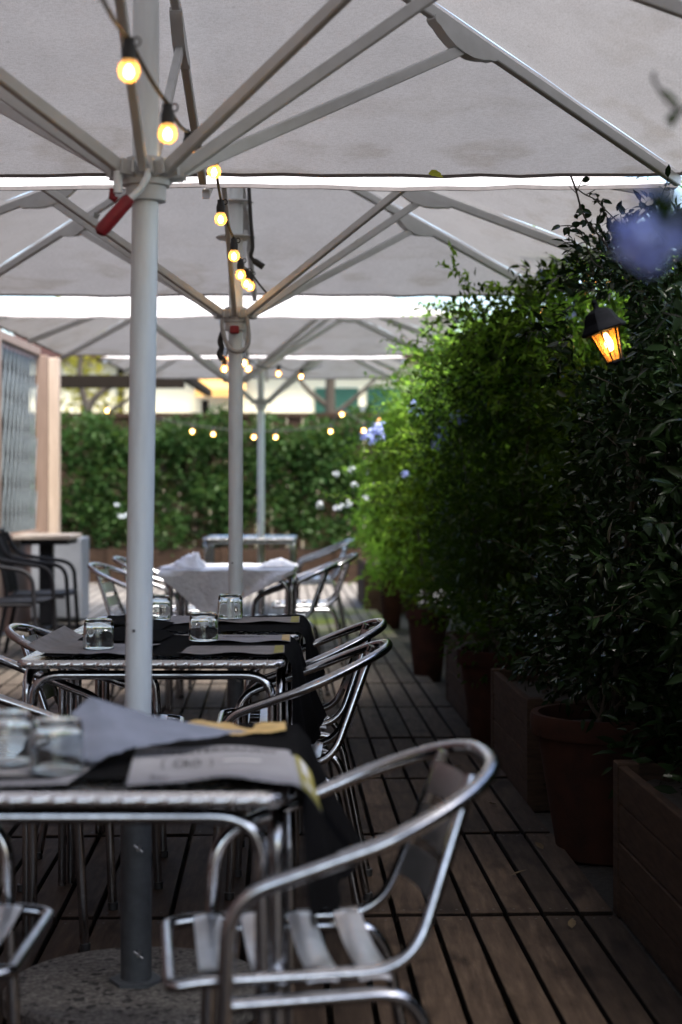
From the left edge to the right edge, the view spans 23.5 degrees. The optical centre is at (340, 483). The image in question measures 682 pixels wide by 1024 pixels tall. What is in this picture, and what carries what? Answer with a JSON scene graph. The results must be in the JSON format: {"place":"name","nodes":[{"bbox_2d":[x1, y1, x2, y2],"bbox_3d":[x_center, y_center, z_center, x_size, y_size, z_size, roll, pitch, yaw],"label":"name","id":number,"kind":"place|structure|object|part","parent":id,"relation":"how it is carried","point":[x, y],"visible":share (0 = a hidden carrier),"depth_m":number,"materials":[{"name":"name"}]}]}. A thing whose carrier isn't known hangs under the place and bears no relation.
{"place":"outdoors","nodes":[
{"label":"outdoors","id":0,"kind":"place"},
{"bbox_2d":[4,335,459,547],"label":"pale house","id":1,"kind":"structure","parent":0,"point":[295,397],"depth_m":30.00,"materials":[{"name":"paint"}]},
{"bbox_2d":[0,561,681,1023],"bbox_3d":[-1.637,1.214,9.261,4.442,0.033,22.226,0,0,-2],"label":"deck","id":2,"kind":"structure","parent":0,"point":[596,967],"depth_m":4.80,"materials":[{"name":"brown wood"}]},
{"bbox_2d":[0,825,54,1023],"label":"bistro armchair","id":3,"kind":"object","parent":2,"relation":"on","point":[15,957],"visible":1,"depth_m":2.90,"materials":[{"name":"metal"}]},
{"bbox_2d":[0,558,56,635],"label":"stacking armchair","id":4,"kind":"object","parent":2,"relation":"on","point":[33,600],"visible":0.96,"depth_m":10.69,"materials":[{"name":"black paint"}]},
{"bbox_2d":[0,328,60,632],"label":"lattice screen","id":5,"kind":"object","parent":2,"relation":"on","point":[15,438],"visible":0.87,"depth_m":14.03,"materials":[{"name":"brown wood"}]},
{"bbox_2d":[0,528,79,653],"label":"stacking armchair","id":6,"kind":"object","parent":2,"relation":"on","point":[10,582],"visible":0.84,"depth_m":11.39,"materials":[{"name":"black paint"}]},
{"bbox_2d":[13,533,83,629],"bbox_3d":[-2.420,0.808,13.500,0.620,0.780,0.620,0,0,0],"label":"pedestal table","id":7,"kind":"object","parent":2,"relation":"on","point":[46,542],"visible":0.69,"depth_m":13.43,"materials":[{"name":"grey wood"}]},
{"bbox_2d":[0,655,117,951],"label":"bistro armchair","id":8,"kind":"object","parent":2,"relation":"on","point":[84,943],"visible":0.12,"depth_m":4.20,"materials":[{"name":"metal"}]},
{"bbox_2d":[31,536,88,618],"bbox_3d":[-2.500,0.820,14.337,0.520,0.700,0.475,0,0,0],"label":"white cabinet","id":9,"kind":"object","parent":2,"relation":"on","point":[76,555],"visible":0.23,"depth_m":14.12,"materials":[{"name":"metal"}]},
{"bbox_3d":[-2.628,0.820,14.114,0.245,0.660,0.029,0,0,0],"label":"door","id":10,"kind":"part","parent":9,"relation":"part of","materials":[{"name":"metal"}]},
{"bbox_3d":[-2.372,0.820,14.114,0.245,0.660,0.029,0,0,0],"label":"door","id":11,"kind":"part","parent":9,"relation":"part of","materials":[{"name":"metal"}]},
{"bbox_2d":[55,296,128,418],"bbox_3d":[-3.438,-0.882,23.791,2.081,4.329,1.352,0,0,0],"label":"garden tree","id":12,"kind":"object","parent":2,"relation":"on","point":[78,365],"visible":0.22,"depth_m":23.76,"materials":[{"name":"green plant"}]},
{"bbox_2d":[5,623,185,891],"bbox_3d":[-0.756,0.817,5.049,0.543,0.771,0.527,0,0,-4],"label":"bistro armchair","id":13,"kind":"object","parent":2,"relation":"on","point":[159,832],"visible":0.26,"depth_m":5.09,"materials":[{"name":"metal"}]},
{"bbox_2d":[30,375,211,412],"bbox_3d":[-3.220,0.005,19.995,3.000,2.550,4.110,0,0,0],"label":"timber pergola","id":14,"kind":"object","parent":2,"relation":"on","point":[94,381],"visible":0.32,"depth_m":17.94,"materials":[{"name":"brown wood"}]},
{"bbox_2d":[61,403,384,438],"bbox_3d":[-1.262,-0.726,19.000,4.066,0.426,0.050,0,0,0],"label":"string light","id":15,"kind":"object","parent":14,"relation":"hanging from","point":[275,432],"visible":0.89,"depth_m":19.00,"materials":[{"name":"black rubber"}]},
{"bbox_2d":[87,562,183,698],"bbox_3d":[-1.106,0.817,8.951,0.543,0.771,0.527,0,0,4],"label":"bistro armchair","id":16,"kind":"object","parent":2,"relation":"on","point":[109,586],"visible":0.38,"depth_m":9.07,"materials":[{"name":"metal"}]},
{"bbox_2d":[0,778,295,1023],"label":"bistro table","id":17,"kind":"object","parent":2,"relation":"on","point":[108,801],"visible":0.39,"depth_m":2.47,"materials":[{"name":"metal"}]},
{"bbox_2d":[0,755,109,785],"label":"paper placemat","id":18,"kind":"object","parent":17,"relation":"on","point":[18,770],"visible":0.41,"depth_m":2.55,"materials":[{"name":"grey paper"}]},
{"bbox_2d":[0,709,32,765],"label":"glass tumbler","id":19,"kind":"object","parent":18,"relation":"on","point":[15,727],"visible":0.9,"depth_m":2.62,"materials":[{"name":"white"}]},
{"bbox_2d":[29,715,83,774],"bbox_3d":[-0.447,0.410,2.580,0.085,0.081,0.086,0,0,-19],"label":"glass tumbler","id":20,"kind":"object","parent":18,"relation":"on","point":[57,745],"visible":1,"depth_m":2.55,"materials":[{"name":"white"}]},
{"bbox_2d":[0,724,360,927],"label":"black tablecloth","id":21,"kind":"object","parent":17,"relation":"on","point":[329,829],"visible":0.46,"depth_m":2.86,"materials":[{"name":"fabric"}]},
{"bbox_2d":[69,697,247,761],"bbox_3d":[-0.338,0.404,2.784,0.164,0.078,0.346,0,0,41],"label":"paper napkin","id":22,"kind":"object","parent":21,"relation":"on","point":[109,728],"visible":0.79,"depth_m":2.75,"materials":[{"name":"grey paper"}]},
{"bbox_2d":[126,745,321,811],"bbox_3d":[-0.190,0.467,2.638,0.324,0.059,0.385,0,0,0],"label":"paper menu","id":23,"kind":"object","parent":21,"relation":"on","point":[151,765],"visible":1,"depth_m":2.62,"materials":[{"name":"grey paper"}]},
{"bbox_2d":[189,720,285,735],"bbox_3d":[-0.200,0.452,3.035,0.200,0.012,0.130,0,0,0],"label":"paper placemat","id":24,"kind":"object","parent":21,"relation":"on","point":[266,727],"visible":0.69,"depth_m":3.04,"materials":[{"name":"beige paper"}]},
{"bbox_2d":[17,650,291,936],"bbox_3d":[-0.496,0.831,4.620,0.707,0.739,0.706,0,0,0],"label":"bistro table","id":25,"kind":"object","parent":2,"relation":"on","point":[33,663],"visible":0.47,"depth_m":4.31,"materials":[{"name":"metal"}]},
{"bbox_2d":[40,634,326,743],"bbox_3d":[-0.421,0.598,4.606,0.758,0.296,0.608,0,0,0],"label":"black tablecloth","id":26,"kind":"object","parent":25,"relation":"on","point":[309,714],"visible":0.56,"depth_m":4.64,"materials":[{"name":"fabric"}]},
{"bbox_2d":[27,626,86,653],"bbox_3d":[-0.759,0.437,4.616,0.160,0.032,0.502,0,0,5],"label":"paper placemat","id":27,"kind":"object","parent":26,"relation":"on","point":[63,639],"visible":0.7,"depth_m":4.58,"materials":[{"name":"grey paper"}]},
{"bbox_2d":[81,644,158,654],"bbox_3d":[-0.605,0.451,4.500,0.190,0.009,0.320,0,0,0],"label":"paper placemat","id":28,"kind":"object","parent":26,"relation":"on","point":[118,649],"visible":0.43,"depth_m":4.45,"materials":[{"name":"grey paper"}]},
{"bbox_2d":[83,618,113,649],"bbox_3d":[-0.666,0.412,4.500,0.085,0.081,0.086,0,0,-9],"label":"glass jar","id":29,"kind":"object","parent":28,"relation":"on","point":[98,633],"visible":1,"depth_m":4.46,"materials":[{"name":"clear glass"}]},
{"bbox_2d":[77,626,174,640],"bbox_3d":[-0.640,0.441,4.825,0.280,0.022,0.250,0,0,0],"label":"black menu","id":30,"kind":"object","parent":26,"relation":"on","point":[157,634],"visible":0.34,"depth_m":4.84,"materials":[{"name":"paper"}]},
{"bbox_2d":[179,645,284,653],"bbox_3d":[-0.292,0.450,4.468,0.285,0.010,0.265,0,0,0],"label":"paper placemat","id":31,"kind":"object","parent":26,"relation":"on","point":[275,649],"visible":1,"depth_m":4.46,"materials":[{"name":"grey paper"}]},
{"bbox_2d":[217,634,290,641],"bbox_3d":[-0.273,0.451,4.795,0.255,0.009,0.210,0,0,0],"label":"paper placemat","id":32,"kind":"object","parent":26,"relation":"on","point":[251,638],"visible":0.91,"depth_m":4.80,"materials":[{"name":"grey paper"}]},
{"bbox_2d":[189,612,217,641],"bbox_3d":[-0.396,0.412,4.720,0.085,0.081,0.086,0,0,-37],"label":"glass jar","id":33,"kind":"object","parent":32,"relation":"on","point":[203,626],"visible":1,"depth_m":4.68,"materials":[{"name":"clear glass"}]},
{"bbox_2d":[112,556,198,689],"bbox_3d":[-1.086,0.817,9.749,0.544,0.771,0.527,0,0,-2],"label":"bistro armchair","id":34,"kind":"object","parent":2,"relation":"on","point":[190,608],"visible":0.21,"depth_m":9.55,"materials":[{"name":"metal"}]},
{"bbox_2d":[74,617,302,874],"bbox_3d":[-0.486,0.831,5.343,0.723,0.739,0.701,0,0,0],"label":"bistro table","id":35,"kind":"object","parent":2,"relation":"on","point":[101,689],"visible":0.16,"depth_m":5.09,"materials":[{"name":"metal"}]},
{"bbox_2d":[107,614,324,680],"bbox_3d":[-0.426,0.555,5.336,0.748,0.211,0.629,0,0,0],"label":"black tablecloth","id":36,"kind":"object","parent":35,"relation":"on","point":[303,627],"visible":0.53,"depth_m":5.28,"materials":[{"name":"fabric"}]},
{"bbox_2d":[112,619,174,628],"bbox_3d":[-0.670,0.438,5.205,0.260,0.028,0.290,0,0,0],"label":"black menu","id":37,"kind":"object","parent":36,"relation":"on","point":[158,624],"visible":0.4,"depth_m":5.21,"materials":[{"name":"paper"}]},
{"bbox_2d":[164,616,189,623],"bbox_3d":[-0.535,0.451,5.450,0.170,0.007,0.300,0,0,0],"label":"paper placemat","id":38,"kind":"object","parent":36,"relation":"on","point":[180,619],"visible":0.42,"depth_m":5.48,"materials":[{"name":"grey paper"}]},
{"bbox_2d":[153,595,170,619],"bbox_3d":[-0.608,0.412,5.450,0.085,0.081,0.086,0,0,-31],"label":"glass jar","id":39,"kind":"object","parent":38,"relation":"on","point":[161,607],"visible":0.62,"depth_m":5.41,"materials":[{"name":"clear glass"}]},
{"bbox_2d":[218,616,299,622],"bbox_3d":[-0.282,0.451,5.455,0.295,0.008,0.250,0,0,0],"label":"paper placemat","id":40,"kind":"object","parent":36,"relation":"on","point":[293,619],"visible":0.9,"depth_m":5.46,"materials":[{"name":"grey paper"}]},
{"bbox_2d":[217,594,242,618],"bbox_3d":[-0.372,0.412,5.500,0.085,0.081,0.086,0,0,-4],"label":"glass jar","id":41,"kind":"object","parent":40,"relation":"on","point":[230,606],"visible":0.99,"depth_m":5.46,"materials":[{"name":"clear glass"}]},
{"bbox_2d":[16,413,387,561],"bbox_3d":[-1.500,0.180,21.290,8.500,2.200,0.070,0,0,0],"label":"board fence","id":42,"kind":"object","parent":2,"relation":"on","point":[294,419],"visible":0.09,"depth_m":21.29,"materials":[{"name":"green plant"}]},
{"bbox_2d":[0,295,460,384],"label":"patio umbrella","id":43,"kind":"object","parent":2,"relation":"on","point":[313,326],"visible":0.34,"depth_m":11.37,"materials":[{"name":"white fabric"}]},
{"bbox_2d":[222,347,321,377],"bbox_3d":[-0.454,-0.755,10.108,0.287,0.376,5.811,0,0,3],"label":"string light","id":44,"kind":"object","parent":43,"relation":"hanging from","point":[246,363],"visible":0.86,"depth_m":9.79,"materials":[{"name":"black rubber"}]},
{"bbox_2d":[165,567,297,711],"bbox_3d":[-0.588,0.831,8.910,0.691,0.739,0.706,0,0,0],"label":"bistro table","id":45,"kind":"object","parent":2,"relation":"on","point":[291,599],"visible":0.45,"depth_m":8.62,"materials":[{"name":"metal"}]},
{"bbox_2d":[155,563,296,614],"bbox_3d":[-0.603,0.578,8.887,0.729,0.261,0.785,0,0,0],"label":"white tablecloth","id":46,"kind":"object","parent":45,"relation":"on","point":[201,590],"visible":0.68,"depth_m":8.53,"materials":[{"name":"white fabric"}]},
{"bbox_2d":[160,552,207,568],"bbox_3d":[-0.853,0.407,8.798,0.256,0.082,0.322,0,0,0],"label":"cloth napkin","id":47,"kind":"object","parent":46,"relation":"on","point":[192,560],"visible":1,"depth_m":8.68,"materials":[{"name":"white fabric"}]},
{"bbox_2d":[260,558,298,566],"bbox_3d":[-0.337,0.427,8.948,0.220,0.041,0.284,0,0,0],"label":"cloth napkin","id":48,"kind":"object","parent":46,"relation":"on","point":[279,562],"visible":1,"depth_m":8.86,"materials":[{"name":"white fabric"}]},
{"bbox_2d":[203,535,296,563],"bbox_3d":[-0.780,0.831,14.250,0.786,0.739,0.706,0,0,0],"label":"bistro table","id":49,"kind":"object","parent":2,"relation":"on","point":[209,553],"visible":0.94,"depth_m":13.94,"materials":[{"name":"metal"}]},
{"bbox_2d":[101,355,405,615],"bbox_3d":[-0.700,-0.183,14.350,2.452,2.766,2.452,0,0,0],"label":"patio umbrella","id":50,"kind":"object","parent":2,"relation":"on","point":[330,368],"visible":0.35,"depth_m":14.35,"materials":[{"name":"white fabric"}]},
{"bbox_2d":[89,548,420,585],"bbox_3d":[-1.400,1.006,20.102,5.600,0.461,0.715,0,0,0],"label":"hedge planter","id":51,"kind":"object","parent":2,"relation":"on","point":[109,554],"visible":0.2,"depth_m":19.78,"materials":[{"name":"wood"}]},
{"bbox_2d":[11,399,404,556],"bbox_3d":[-1.424,-0.042,20.051,5.834,2.031,1.116,0,0,0],"label":"clipped hedge","id":52,"kind":"object","parent":51,"relation":"on","point":[319,449],"visible":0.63,"depth_m":19.92,"materials":[{"name":"green plant"}]},
{"bbox_2d":[247,562,338,704],"bbox_3d":[-0.284,0.817,9.049,0.543,0.771,0.527,0,0,3],"label":"bistro armchair","id":53,"kind":"object","parent":2,"relation":"on","point":[324,570],"visible":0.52,"depth_m":8.89,"materials":[{"name":"metal"}]},
{"bbox_2d":[216,618,386,876],"bbox_3d":[-0.124,0.817,5.221,0.544,0.771,0.527,0,0,-2],"label":"bistro armchair","id":54,"kind":"object","parent":2,"relation":"on","point":[366,635],"visible":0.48,"depth_m":5.06,"materials":[{"name":"metal"}]},
{"bbox_2d":[212,639,392,921],"bbox_3d":[-0.129,0.817,4.519,0.543,0.771,0.527,0,0,2],"label":"bistro armchair","id":55,"kind":"object","parent":2,"relation":"on","point":[383,647],"visible":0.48,"depth_m":4.39,"materials":[{"name":"metal"}]},
{"bbox_2d":[272,553,358,666],"bbox_3d":[-0.159,0.817,10.201,0.544,0.771,0.527,0,0,-2],"label":"bistro armchair","id":56,"kind":"object","parent":2,"relation":"on","point":[345,561],"visible":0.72,"depth_m":10.05,"materials":[{"name":"metal"}]},
{"bbox_2d":[286,538,354,638],"bbox_3d":[-0.159,0.817,12.901,0.544,0.771,0.527,0,0,-3],"label":"bistro armchair","id":57,"kind":"object","parent":2,"relation":"on","point":[344,545],"visible":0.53,"depth_m":12.72,"materials":[{"name":"metal"}]},
{"bbox_2d":[160,740,499,1023],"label":"bistro armchair","id":58,"kind":"object","parent":2,"relation":"on","point":[455,789],"visible":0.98,"depth_m":2.55,"materials":[{"name":"metal"}]},
{"bbox_2d":[0,176,677,723],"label":"patio umbrella","id":59,"kind":"object","parent":2,"relation":"on","point":[336,236],"visible":0.55,"depth_m":7.58,"materials":[{"name":"white fabric"}]},
{"bbox_2d":[0,0,681,1023],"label":"patio umbrella","id":60,"kind":"object","parent":2,"relation":"on","point":[346,88],"visible":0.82,"depth_m":4.54,"materials":[{"name":"white fabric"}]},
{"bbox_2d":[101,0,266,292],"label":"string light","id":61,"kind":"object","parent":60,"relation":"hanging from","point":[129,52],"visible":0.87,"depth_m":3.31,"materials":[{"name":"black rubber"}]},
{"bbox_2d":[428,170,442,177],"bbox_3d":[0.302,-0.984,5.199,0.050,0.025,0.012,0,0,-11],"label":"fallen leaf","id":62,"kind":"object","parent":60,"relation":"attached to","point":[436,173],"visible":1,"depth_m":5.20,"materials":[{"name":"plant"}]},
{"bbox_2d":[551,176,636,312],"bbox_3d":[0.819,-0.788,5.299,0.280,0.474,0.041,0,0,0],"label":"climbing vine","id":63,"kind":"object","parent":60,"relation":"attached to","point":[581,209],"visible":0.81,"depth_m":5.30,"materials":[{"name":"green plant"}]},
{"bbox_2d":[298,297,406,522],"bbox_3d":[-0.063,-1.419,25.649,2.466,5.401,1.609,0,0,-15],"label":"patio umbrella","id":64,"kind":"object","parent":2,"relation":"on","point":[328,403],"visible":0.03,"depth_m":25.46,"materials":[{"name":"white fabric"}]},
{"bbox_2d":[535,842,543,848],"bbox_3d":[0.650,1.186,5.372,0.023,0.012,0.049,6,1,-19],"label":"fallen leaf","id":65,"kind":"object","parent":2,"relation":"on","point":[539,845],"visible":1,"depth_m":5.37,"materials":[{"name":"brown plant"}]},
{"bbox_2d":[568,918,575,927],"bbox_3d":[0.624,1.186,4.424,0.023,0.012,0.049,6,4,14],"label":"fallen leaf","id":66,"kind":"object","parent":2,"relation":"on","point":[571,922],"visible":1,"depth_m":4.42,"materials":[{"name":"beige plant"}]},
{"bbox_2d":[0,2,681,334],"label":"sky","id":67,"kind":"structure","parent":0,"point":[6,302],"materials":[{"name":"white"}]},
{"bbox_2d":[380,590,681,999],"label":"gravel strip","id":68,"kind":"object","parent":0,"point":[600,878],"depth_m":5.25,"materials":[{"name":"grey gravel"}]},
{"bbox_2d":[357,556,417,613],"bbox_3d":[0.449,0.998,16.300,0.510,0.488,1.411,0,0,-2],"label":"wooden planter","id":69,"kind":"object","parent":68,"relation":"on","point":[374,598],"visible":0.24,"depth_m":15.60,"materials":[{"name":"brown wood"}]},
{"bbox_2d":[378,566,404,628],"bbox_3d":[0.430,0.975,14.000,0.230,0.530,0.230,0,0,0],"label":"terracotta pot","id":70,"kind":"object","parent":68,"relation":"on","point":[391,605],"visible":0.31,"depth_m":13.92,"materials":[{"name":"ceramic"}]},
{"bbox_2d":[316,361,496,615],"bbox_3d":[0.727,0.075,14.443,1.863,2.332,3.960,0,0,0],"label":"flowering shrub","id":71,"kind":"object","parent":68,"relation":"on","point":[374,551],"visible":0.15,"depth_m":13.49,"materials":[{"name":"green plant"}]},
{"bbox_2d":[405,606,449,681],"bbox_3d":[0.545,1.010,10.300,0.280,0.460,0.280,0,0,0],"label":"terracotta pot","id":72,"kind":"object","parent":68,"relation":"on","point":[426,643],"visible":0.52,"depth_m":10.21,"materials":[{"name":"ceramic"}]},
{"bbox_2d":[322,297,555,631],"bbox_3d":[0.802,-0.233,11.017,1.845,2.365,3.863,0,0,0],"label":"plumbago shrub","id":73,"kind":"object","parent":72,"relation":"in","point":[399,487],"visible":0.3,"depth_m":10.35,"materials":[{"name":"green plant"}]},
{"bbox_2d":[445,631,548,727],"bbox_3d":[0.834,1.043,8.875,0.430,0.398,1.061,0,0,-2],"label":"wooden planter","id":74,"kind":"object","parent":68,"relation":"on","point":[454,693],"visible":0.13,"depth_m":9.02,"materials":[{"name":"brown wood"}]},
{"bbox_2d":[456,645,540,747],"bbox_3d":[0.745,1.010,7.750,0.400,0.460,0.400,0,0,0],"label":"terracotta pot","id":75,"kind":"object","parent":68,"relation":"on","point":[478,701],"visible":0.38,"depth_m":7.63,"materials":[{"name":"ceramic"}]},
{"bbox_2d":[370,240,627,687],"bbox_3d":[0.973,-0.088,8.429,1.622,2.149,3.106,0,0,0],"label":"plumbago shrub","id":76,"kind":"object","parent":75,"relation":"in","point":[467,405],"visible":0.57,"depth_m":7.87,"materials":[{"name":"green plant"}]},
{"bbox_2d":[491,668,641,811],"bbox_3d":[0.912,1.028,6.725,0.460,0.428,1.061,0,0,-2],"label":"wooden planter","id":77,"kind":"object","parent":68,"relation":"on","point":[515,746],"visible":0.41,"depth_m":6.54,"materials":[{"name":"brown wood"}]},
{"bbox_2d":[460,176,681,693],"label":"plumbago shrub","id":78,"kind":"object","parent":77,"relation":"in","point":[584,353],"visible":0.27,"depth_m":7.13,"materials":[{"name":"green plant"}]},
{"bbox_2d":[582,299,625,365],"bbox_3d":[1.142,-0.599,6.609,0.340,0.356,0.170,-19,-1,-8],"label":"wall lantern","id":79,"kind":"object","parent":78,"relation":"attached to","point":[599,320],"depth_m":6.56,"materials":[{"name":"black metal"}]},
{"bbox_2d":[530,702,681,866],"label":"terracotta pot","id":80,"kind":"object","parent":68,"relation":"on","point":[579,787],"visible":0.59,"depth_m":5.29,"materials":[{"name":"ceramic"}]},
{"bbox_2d":[479,164,681,762],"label":"jasmine shrub","id":81,"kind":"object","parent":80,"relation":"in","point":[606,650],"visible":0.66,"depth_m":5.43,"materials":[{"name":"green plant"}]},
{"bbox_2d":[613,760,681,993],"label":"wooden planter","id":82,"kind":"object","parent":68,"relation":"on","point":[647,862],"visible":0.97,"depth_m":4.34,"materials":[{"name":"brown wood"}]},
{"bbox_2d":[583,298,681,798],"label":"laurel shrub","id":83,"kind":"object","parent":82,"relation":"in","point":[668,621],"visible":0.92,"depth_m":4.73,"materials":[{"name":"green plant"}]},
{"bbox_2d":[613,71,681,277],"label":"plumbago shoot","id":84,"kind":"object","parent":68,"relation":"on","point":[643,230],"visible":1,"depth_m":1.30,"materials":[{"name":"blue plant"}]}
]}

